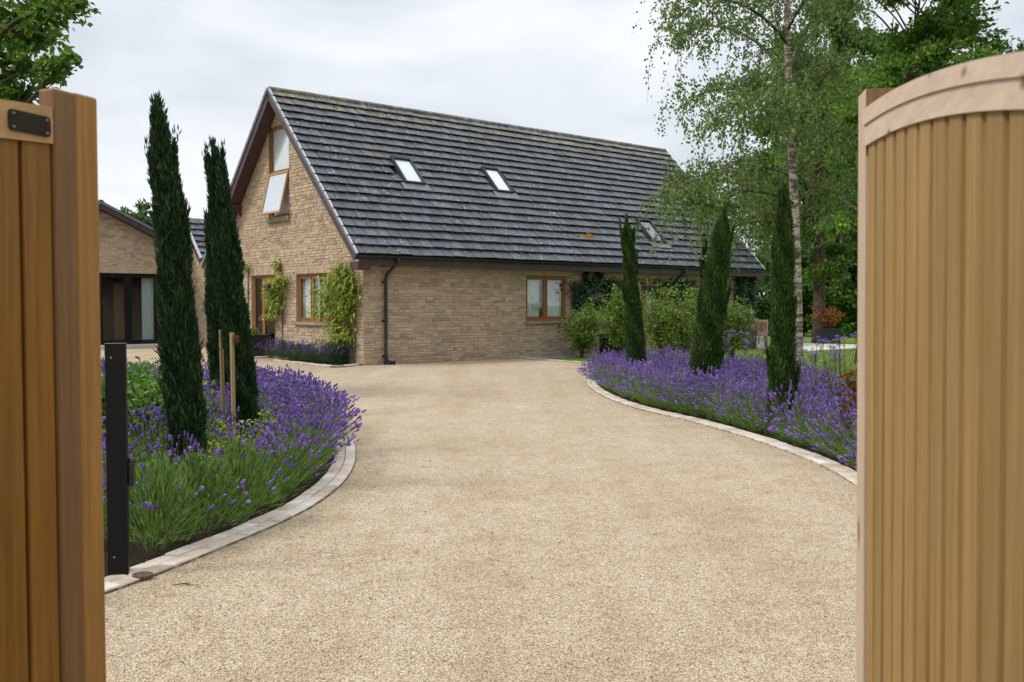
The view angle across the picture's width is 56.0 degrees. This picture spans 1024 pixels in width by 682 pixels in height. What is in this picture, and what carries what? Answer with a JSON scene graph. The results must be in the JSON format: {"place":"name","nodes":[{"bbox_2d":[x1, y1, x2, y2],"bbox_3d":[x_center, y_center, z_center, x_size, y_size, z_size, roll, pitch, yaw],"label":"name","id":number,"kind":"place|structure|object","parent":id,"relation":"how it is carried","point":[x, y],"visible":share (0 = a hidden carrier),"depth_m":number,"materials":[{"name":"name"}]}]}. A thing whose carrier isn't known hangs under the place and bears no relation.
{"place":"outdoors","nodes":[
{"label":"outdoors","id":0,"kind":"place"},
{"bbox_2d":[102,415,355,592],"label":"bed soil","id":1,"kind":"structure","parent":0,"point":[138,555],"depth_m":6.33,"materials":[{"name":"brown soil"}]},
{"bbox_2d":[101,356,161,451],"bbox_3d":[-3.897,0.640,9.517,1.041,1.031,1.035,0,2,0],"label":"leafy shrub","id":2,"kind":"object","parent":1,"relation":"on","point":[136,371],"visible":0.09,"depth_m":9.54,"materials":[{"name":"green plant"}]},
{"bbox_2d":[102,362,215,459],"bbox_3d":[-3.314,0.707,8.982,1.022,1.006,1.076,-1,3,-28],"label":"leafy shrub","id":3,"kind":"object","parent":1,"relation":"on","point":[156,398],"visible":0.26,"depth_m":8.88,"materials":[{"name":"green plant"}]},
{"bbox_2d":[127,368,215,431],"bbox_3d":[-3.603,0.719,10.015,1.030,0.957,0.943,-1,2,-20],"label":"leafy shrub","id":4,"kind":"object","parent":1,"relation":"on","point":[211,392],"visible":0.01,"depth_m":9.96,"materials":[{"name":"green plant"}]},
{"bbox_2d":[144,91,213,489],"bbox_3d":[-2.589,-0.356,7.497,0.509,3.180,0.459,0,2,0],"label":"cypress tree","id":5,"kind":"object","parent":1,"relation":"on","point":[181,370],"visible":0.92,"depth_m":7.40,"materials":[{"name":"green plant"}]},
{"bbox_2d":[202,207,228,413],"bbox_3d":[-3.847,-0.486,12.581,0.399,3.044,0.372,0,2,0],"label":"cypress tree","id":6,"kind":"object","parent":1,"relation":"on","point":[212,320],"visible":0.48,"depth_m":12.50,"materials":[{"name":"green plant"}]},
{"bbox_2d":[219,330,225,446],"bbox_3d":[-2.903,0.516,9.722,0.094,1.261,0.055,0,2,0],"label":"tree stake","id":7,"kind":"object","parent":1,"relation":"on","point":[222,379],"visible":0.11,"depth_m":9.71,"materials":[{"name":"brown wood"}]},
{"bbox_2d":[104,431,355,593],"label":"kerb","id":8,"kind":"structure","parent":1,"relation":"on","point":[334,477],"depth_m":6.34,"materials":[{"name":"stone"}]},
{"bbox_2d":[104,343,136,575],"bbox_3d":[-2.144,0.654,5.295,0.156,1.285,0.112,-1,2,-18],"label":"gate post","id":9,"kind":"object","parent":8,"relation":"on","point":[120,470],"visible":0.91,"depth_m":5.24,"materials":[{"name":"black metal"}]},
{"bbox_2d":[132,571,152,578],"bbox_3d":[-2.009,1.273,5.243,0.110,0.016,0.110,0,2,0],"label":"drain cap","id":10,"kind":"object","parent":8,"relation":"on","point":[144,575],"visible":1,"depth_m":5.23,"materials":[{"name":"brown metal"}]},
{"bbox_2d":[201,135,265,440],"bbox_3d":[-2.659,-0.409,9.298,0.591,3.149,0.410,0,2,0],"label":"cypress tree","id":11,"kind":"object","parent":1,"relation":"on","point":[231,300],"visible":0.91,"depth_m":9.21,"materials":[{"name":"green plant"}]},
{"bbox_2d":[101,357,366,551],"bbox_3d":[-5.713,0.737,9.897,8.884,0.709,12.875,0,2,0],"label":"lavender","id":12,"kind":"object","parent":1,"relation":"on","point":[238,489],"visible":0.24,"depth_m":7.09,"materials":[{"name":"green plant"}]},
{"bbox_2d":[230,333,238,439],"bbox_3d":[-2.604,0.546,9.073,0.094,1.251,0.055,0,2,0],"label":"tree stake","id":13,"kind":"object","parent":1,"relation":"on","point":[234,339],"visible":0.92,"depth_m":9.05,"materials":[{"name":"brown wood"}]},
{"bbox_2d":[130,393,348,512],"bbox_3d":[-2.769,0.820,10.121,2.093,0.566,6.900,-1,2,-17],"label":"ground cover","id":14,"kind":"object","parent":1,"relation":"on","point":[218,443],"visible":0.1,"depth_m":8.31,"materials":[{"name":"green plant"}]},
{"bbox_2d":[284,359,360,366],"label":"edging stones","id":15,"kind":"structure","parent":0,"point":[333,365],"depth_m":23.77,"materials":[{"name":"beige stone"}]},
{"bbox_2d":[255,336,354,363],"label":"lavender","id":16,"kind":"object","parent":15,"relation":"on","point":[285,349],"visible":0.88,"depth_m":24.34,"materials":[{"name":"purple plant"}]},
{"bbox_2d":[101,347,856,681],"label":"driveway","id":17,"kind":"structure","parent":0,"point":[501,417],"depth_m":5.76,"materials":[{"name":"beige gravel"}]},
{"bbox_2d":[0,88,105,681],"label":"gate","id":18,"kind":"structure","parent":17,"relation":"on","point":[52,605],"depth_m":2.20,"materials":[{"name":"brown wood"}]},
{"bbox_2d":[251,334,270,355],"bbox_3d":[-7.328,0.112,27.010,0.830,0.585,0.830,-2,3,-41],"label":"planter","id":19,"kind":"object","parent":17,"relation":"on","point":[259,339],"visible":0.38,"depth_m":26.78,"materials":[{"name":"stone"}]},
{"bbox_2d":[249,323,259,334],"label":"potted plant","id":20,"kind":"object","parent":19,"relation":"on","point":[254,332],"visible":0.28,"depth_m":26.96,"materials":[{"name":"green plant"}]},
{"bbox_2d":[273,360,361,367],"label":"gable kerb","id":21,"kind":"structure","parent":17,"relation":"on","point":[313,364],"depth_m":23.32,"materials":[{"name":"stone"}]},
{"bbox_2d":[856,51,1023,681],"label":"gate","id":22,"kind":"structure","parent":17,"relation":"on","point":[940,478],"depth_m":1.85,"materials":[{"name":"brown wood"}]},
{"bbox_2d":[0,0,1023,296],"label":"sky","id":23,"kind":"structure","parent":0,"point":[576,67],"materials":[{"name":"white"}]},
{"bbox_2d":[517,348,751,358],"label":"paved path","id":24,"kind":"structure","parent":0,"point":[556,357],"depth_m":27.03,"materials":[{"name":"beige stone"}]},
{"bbox_2d":[599,334,629,354],"bbox_3d":[3.090,0.102,28.012,0.830,0.585,0.830,-2,3,-41],"label":"planter","id":25,"kind":"object","parent":24,"relation":"on","point":[604,343],"visible":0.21,"depth_m":27.84,"materials":[{"name":"soil"}]},
{"bbox_2d":[600,309,625,334],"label":"potted plant","id":26,"kind":"object","parent":25,"relation":"on","point":[609,324],"visible":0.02,"depth_m":27.93,"materials":[{"name":"green plant"}]},
{"bbox_2d":[733,330,757,348],"bbox_3d":[7.583,-0.058,32.022,0.830,0.585,0.830,2,3,44],"label":"planter","id":27,"kind":"object","parent":24,"relation":"on","point":[753,344],"visible":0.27,"depth_m":31.80,"materials":[{"name":"stone"}]},
{"bbox_2d":[728,309,755,330],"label":"potted plant","id":28,"kind":"object","parent":27,"relation":"on","point":[750,323],"visible":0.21,"depth_m":31.76,"materials":[{"name":"green plant"}]},
{"bbox_2d":[552,330,856,404],"bbox_3d":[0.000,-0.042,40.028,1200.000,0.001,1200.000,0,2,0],"label":"lawn","id":29,"kind":"structure","parent":0,"point":[850,340],"depth_m":27.48,"materials":[{"name":"green plant"}]},
{"bbox_2d":[0,0,100,104],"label":"oak tree","id":30,"kind":"object","parent":29,"relation":"on","point":[31,33],"visible":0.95,"depth_m":14.30,"materials":[{"name":"green plant"}]},
{"bbox_2d":[120,198,152,226],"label":"distant tree","id":31,"kind":"object","parent":29,"relation":"on","point":[142,207],"visible":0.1,"depth_m":61.29,"materials":[{"name":"green plant"}]},
{"bbox_2d":[98,200,207,348],"bbox_3d":[-13.903,-2.364,35.436,11.565,4.995,8.302,-2,3,-41],"label":"annex","id":32,"kind":"object","parent":29,"relation":"on","point":[128,267],"visible":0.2,"depth_m":33.58,"materials":[{"name":"brick"}]},
{"bbox_2d":[113,284,124,339],"bbox_3d":[-13.634,-0.949,33.694,0.550,2.100,0.080,-2,3,-41],"label":"inner door","id":33,"kind":"structure","parent":32,"relation":"in","point":[118,289],"depth_m":33.59,"materials":[{"name":"brown wood"}]},
{"bbox_2d":[99,273,161,344],"bbox_3d":[-12.986,-1.130,33.846,3.012,2.443,0.222,-2,3,-41],"label":"glass door","id":34,"kind":"structure","parent":32,"relation":"in","point":[149,316],"depth_m":33.85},
{"bbox_2d":[201,86,766,364],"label":"house","id":35,"kind":"structure","parent":29,"relation":"on","point":[448,237],"depth_m":26.69,"materials":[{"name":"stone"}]},
{"bbox_2d":[243,261,249,306],"bbox_3d":[-7.782,-0.985,28.041,0.286,2.709,0.781,-2,3,-35],"label":"wisteria","id":36,"kind":"object","parent":35,"relation":"attached to","point":[246,266],"visible":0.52,"depth_m":28.09,"materials":[{"name":"green plant"}]},
{"bbox_2d":[254,275,274,333],"bbox_3d":[-7.040,-0.746,27.529,0.146,2.242,1.464,-2,3,-41],"label":"door","id":37,"kind":"structure","parent":35,"relation":"in","point":[264,278],"depth_m":27.67,"materials":[{"name":"brown wood"}]},
{"bbox_2d":[260,125,290,222],"bbox_3d":[-6.487,-4.610,26.514,0.407,2.640,1.327,-2,3,-41],"label":"window","id":38,"kind":"structure","parent":35,"relation":"in","point":[276,196],"depth_m":26.61,"materials":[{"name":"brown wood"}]},
{"bbox_2d":[259,257,293,339],"bbox_3d":[-6.638,-0.948,26.460,0.606,2.756,1.929,-2,3,-38],"label":"wisteria","id":39,"kind":"object","parent":35,"relation":"attached to","point":[274,306],"visible":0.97,"depth_m":26.52,"materials":[{"name":"green plant"}]},
{"bbox_2d":[293,273,337,325],"bbox_3d":[-5.045,-1.083,25.226,0.321,1.350,2.255,-2,3,-41],"label":"window","id":40,"kind":"structure","parent":35,"relation":"in","point":[304,305],"depth_m":25.78,"materials":[{"name":"brown wood"}]},
{"bbox_2d":[304,257,361,362],"bbox_3d":[-4.673,-0.789,24.034,0.755,2.630,2.983,-2,3,-41],"label":"wisteria","id":41,"kind":"object","parent":35,"relation":"attached to","point":[341,294],"visible":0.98,"depth_m":23.78,"materials":[{"name":"green plant"}]},
{"bbox_2d":[532,302,540,316],"bbox_3d":[0.665,-0.896,27.359,0.348,0.571,0.341,-2,3,-37],"label":"vase","id":42,"kind":"object","parent":35,"relation":"in","point":[536,306],"visible":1,"depth_m":27.31,"materials":[{"name":"white ceramic"}]},
{"bbox_2d":[524,276,569,323],"bbox_3d":[0.930,-1.170,27.414,1.700,1.345,0.325,-2,3,-41],"label":"window","id":43,"kind":"structure","parent":35,"relation":"in","point":[553,298],"depth_m":27.42,"materials":[{"name":"brown wood"}]},
{"bbox_2d":[562,271,623,352],"bbox_3d":[2.631,-0.926,28.492,2.978,2.556,0.369,-2,3,-41],"label":"ivy","id":44,"kind":"object","parent":35,"relation":"attached to","point":[594,285],"visible":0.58,"depth_m":28.28,"materials":[{"name":"green plant"}]},
{"bbox_2d":[637,278,657,319],"bbox_3d":[4.121,-1.288,30.144,1.420,1.321,0.329,-2,3,-41],"label":"window","id":45,"kind":"structure","parent":35,"relation":"in","point":[644,284],"depth_m":30.20,"materials":[{"name":"brown wood"}]},
{"bbox_2d":[639,277,699,346],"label":"ivy","id":46,"kind":"object","parent":35,"relation":"attached to","point":[682,285],"visible":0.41,"depth_m":30.80,"materials":[{"name":"green plant"}]},
{"bbox_2d":[731,276,759,316],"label":"ivy","id":47,"kind":"object","parent":35,"relation":"attached to","point":[747,281],"visible":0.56,"depth_m":33.14,"materials":[{"name":"green plant"}]},
{"bbox_2d":[517,357,595,362],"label":"lawn kerb","id":48,"kind":"structure","parent":29,"relation":"on","point":[551,360],"depth_m":25.36,"materials":[{"name":"stone"}]},
{"bbox_2d":[553,291,614,357],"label":"garden shrub","id":49,"kind":"object","parent":29,"relation":"on","point":[583,342],"visible":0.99,"depth_m":26.65,"materials":[{"name":"green plant"}]},
{"bbox_2d":[591,283,628,358],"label":"garden shrub","id":50,"kind":"object","parent":29,"relation":"on","point":[617,336],"visible":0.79,"depth_m":26.18,"materials":[{"name":"green plant"}]},
{"bbox_2d":[641,277,687,356],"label":"garden shrub","id":51,"kind":"object","parent":29,"relation":"on","point":[651,328],"visible":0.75,"depth_m":25.87,"materials":[{"name":"green plant"}]},
{"bbox_2d":[646,283,699,356],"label":"garden shrub","id":52,"kind":"object","parent":29,"relation":"on","point":[682,336],"visible":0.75,"depth_m":25.32,"materials":[{"name":"green plant"}]},
{"bbox_2d":[698,232,708,313],"bbox_3d":[4.192,-0.830,20.978,0.323,3.084,0.350,0,2,0],"label":"cypress tree","id":53,"kind":"object","parent":29,"relation":"on","point":[702,264],"visible":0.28,"depth_m":20.90,"materials":[{"name":"green plant"}]},
{"bbox_2d":[722,294,755,359],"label":"garden shrub","id":54,"kind":"object","parent":29,"relation":"on","point":[742,315],"visible":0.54,"depth_m":25.38,"materials":[{"name":"green plant"}]},
{"bbox_2d":[747,248,771,297],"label":"distant tree","id":55,"kind":"object","parent":29,"relation":"on","point":[758,291],"depth_m":94.24,"materials":[{"name":"green plant"}]},
{"bbox_2d":[633,0,886,375],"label":"birch tree","id":56,"kind":"object","parent":29,"relation":"on","point":[803,73],"visible":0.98,"depth_m":18.76,"materials":[{"name":"green plant"}]},
{"bbox_2d":[745,227,803,293],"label":"distant tree","id":57,"kind":"object","parent":29,"relation":"on","point":[763,287],"visible":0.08,"depth_m":87.27,"materials":[{"name":"green plant"}]},
{"bbox_2d":[747,295,806,335],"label":"hedge","id":58,"kind":"object","parent":29,"relation":"on","point":[762,308],"visible":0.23,"depth_m":45.15,"materials":[{"name":"green plant"}]},
{"bbox_2d":[766,270,811,332],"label":"woodland bush","id":59,"kind":"object","parent":29,"relation":"on","point":[768,293],"visible":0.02,"depth_m":50.17,"materials":[{"name":"green plant"}]},
{"bbox_2d":[734,105,844,329],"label":"woodland tree","id":60,"kind":"object","parent":29,"relation":"on","point":[764,152],"visible":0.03,"depth_m":55.99,"materials":[{"name":"green plant"}]},
{"bbox_2d":[744,61,872,342],"bbox_3d":[11.479,-5.303,35.982,6.041,11.029,5.607,-1,2,-23],"label":"woodland tree","id":61,"kind":"object","parent":29,"relation":"on","point":[822,271],"visible":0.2,"depth_m":35.60,"materials":[{"name":"green plant"}]},
{"bbox_2d":[811,328,840,343],"bbox_3d":[11.727,-0.180,36.020,0.830,0.585,0.830,0,2,-7],"label":"planter","id":62,"kind":"object","parent":29,"relation":"on","point":[829,334],"visible":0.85,"depth_m":35.63,"materials":[{"name":"stone"}]},
{"bbox_2d":[808,301,845,328],"bbox_3d":[11.671,-0.922,36.044,1.494,1.153,1.471,0,2,0],"label":"acer","id":63,"kind":"object","parent":62,"relation":"on","point":[828,313],"visible":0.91,"depth_m":35.82,"materials":[{"name":"brown plant"}]},
{"bbox_2d":[802,268,857,336],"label":"woodland bush","id":64,"kind":"object","parent":29,"relation":"on","point":[841,292],"visible":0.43,"depth_m":42.91,"materials":[{"name":"green plant"}]},
{"bbox_2d":[825,270,857,334],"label":"woodland bush","id":65,"kind":"object","parent":29,"relation":"on","point":[854,278],"visible":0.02,"depth_m":45.98,"materials":[{"name":"green plant"}]},
{"bbox_2d":[830,266,857,334],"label":"woodland bush","id":66,"kind":"object","parent":29,"relation":"on","point":[856,297],"visible":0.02,"depth_m":43.93,"materials":[{"name":"green plant"}]},
{"bbox_2d":[798,21,898,238],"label":"woodland tree","id":67,"kind":"object","parent":29,"relation":"on","point":[859,65],"visible":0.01,"depth_m":61.32,"materials":[{"name":"green plant"}]},
{"bbox_2d":[758,0,950,287],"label":"woodland tree","id":68,"kind":"object","parent":29,"relation":"on","point":[839,43],"visible":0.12,"depth_m":44.66,"materials":[{"name":"green plant"}]},
{"bbox_2d":[795,18,960,288],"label":"woodland tree","id":69,"kind":"object","parent":29,"relation":"on","point":[882,40],"visible":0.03,"depth_m":48.21,"materials":[{"name":"green plant"}]},
{"bbox_2d":[806,0,1023,362],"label":"broadleaf tree","id":70,"kind":"object","parent":29,"relation":"on","point":[931,39],"visible":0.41,"depth_m":23.77,"materials":[{"name":"green plant"}]},
{"bbox_2d":[586,381,856,484],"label":"bed soil","id":71,"kind":"structure","parent":0,"point":[769,435],"depth_m":11.52,"materials":[{"name":"brown soil"}]},
{"bbox_2d":[618,213,648,364],"bbox_3d":[2.168,-0.724,17.186,0.577,3.170,0.481,0,2,0],"label":"cypress tree","id":72,"kind":"object","parent":71,"relation":"on","point":[634,331],"visible":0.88,"depth_m":17.09,"materials":[{"name":"green plant"}]},
{"bbox_2d":[653,372,757,421],"bbox_3d":[2.595,0.718,13.538,0.868,0.479,3.510,0,2,-2],"label":"ground cover","id":73,"kind":"object","parent":71,"relation":"on","point":[727,399],"visible":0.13,"depth_m":12.08,"materials":[{"name":"green plant"}]},
{"bbox_2d":[686,205,736,395],"bbox_3d":[2.910,-0.544,14.362,0.713,3.031,0.681,1,3,34],"label":"cypress tree","id":74,"kind":"object","parent":71,"relation":"on","point":[708,329],"visible":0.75,"depth_m":14.27,"materials":[{"name":"green plant"}]},
{"bbox_2d":[577,344,856,468],"bbox_3d":[3.088,0.656,12.360,3.839,0.681,15.750,0,2,0],"label":"lavender","id":75,"kind":"object","parent":71,"relation":"on","point":[622,375],"visible":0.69,"depth_m":12.42,"materials":[{"name":"purple plant"}]},
{"bbox_2d":[587,379,856,486],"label":"kerb","id":76,"kind":"structure","parent":71,"relation":"on","point":[847,473],"depth_m":10.64,"materials":[{"name":"stone"}]},
{"bbox_2d":[722,330,747,371],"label":"verbena plant","id":77,"kind":"object","parent":71,"relation":"on","point":[729,348],"visible":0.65,"depth_m":16.47,"materials":[{"name":"purple plant"}]},
{"bbox_2d":[738,330,769,375],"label":"verbena plant","id":78,"kind":"object","parent":71,"relation":"on","point":[763,339],"visible":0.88,"depth_m":15.58,"materials":[{"name":"purple plant"}]},
{"bbox_2d":[763,178,803,434],"bbox_3d":[3.059,-0.369,10.894,0.458,2.938,0.478,0,2,0],"label":"cypress tree","id":79,"kind":"object","parent":71,"relation":"on","point":[780,359],"visible":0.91,"depth_m":10.81,"materials":[{"name":"green plant"}]},
{"bbox_2d":[795,335,836,391],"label":"verbena plant","id":80,"kind":"object","parent":71,"relation":"on","point":[798,336],"visible":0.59,"depth_m":12.21,"materials":[{"name":"plant"}]},
{"bbox_2d":[801,338,845,392],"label":"verbena plant","id":81,"kind":"object","parent":71,"relation":"on","point":[815,354],"visible":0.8,"depth_m":12.14,"materials":[{"name":"plant"}]},
{"bbox_2d":[817,332,856,410],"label":"verbena plant","id":82,"kind":"object","parent":71,"relation":"on","point":[839,353],"visible":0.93,"depth_m":10.94,"materials":[{"name":"plant"}]},
{"bbox_2d":[830,361,856,453],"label":"russet shrub","id":83,"kind":"object","parent":71,"relation":"on","point":[852,383],"visible":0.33,"depth_m":9.40,"materials":[{"name":"brown plant"}]},
{"bbox_2d":[752,341,855,350],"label":"terrace","id":84,"kind":"structure","parent":0,"point":[808,346],"depth_m":33.28,"materials":[{"name":"beige stone"}]},
{"bbox_2d":[748,318,766,343],"bbox_3d":[8.769,-0.342,34.842,0.615,0.935,0.680,0,2,-10],"label":"garden chair","id":85,"kind":"object","parent":84,"relation":"on","point":[754,327],"visible":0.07,"depth_m":35.12,"materials":[{"name":"brown wood"}]},
{"bbox_2d":[748,320,767,345],"bbox_3d":[8.315,-0.255,32.585,0.615,0.935,0.680,0,2,8],"label":"garden chair","id":86,"kind":"object","parent":84,"relation":"on","point":[760,333],"visible":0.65,"depth_m":32.29,"materials":[{"name":"brown wood"}]}
]}

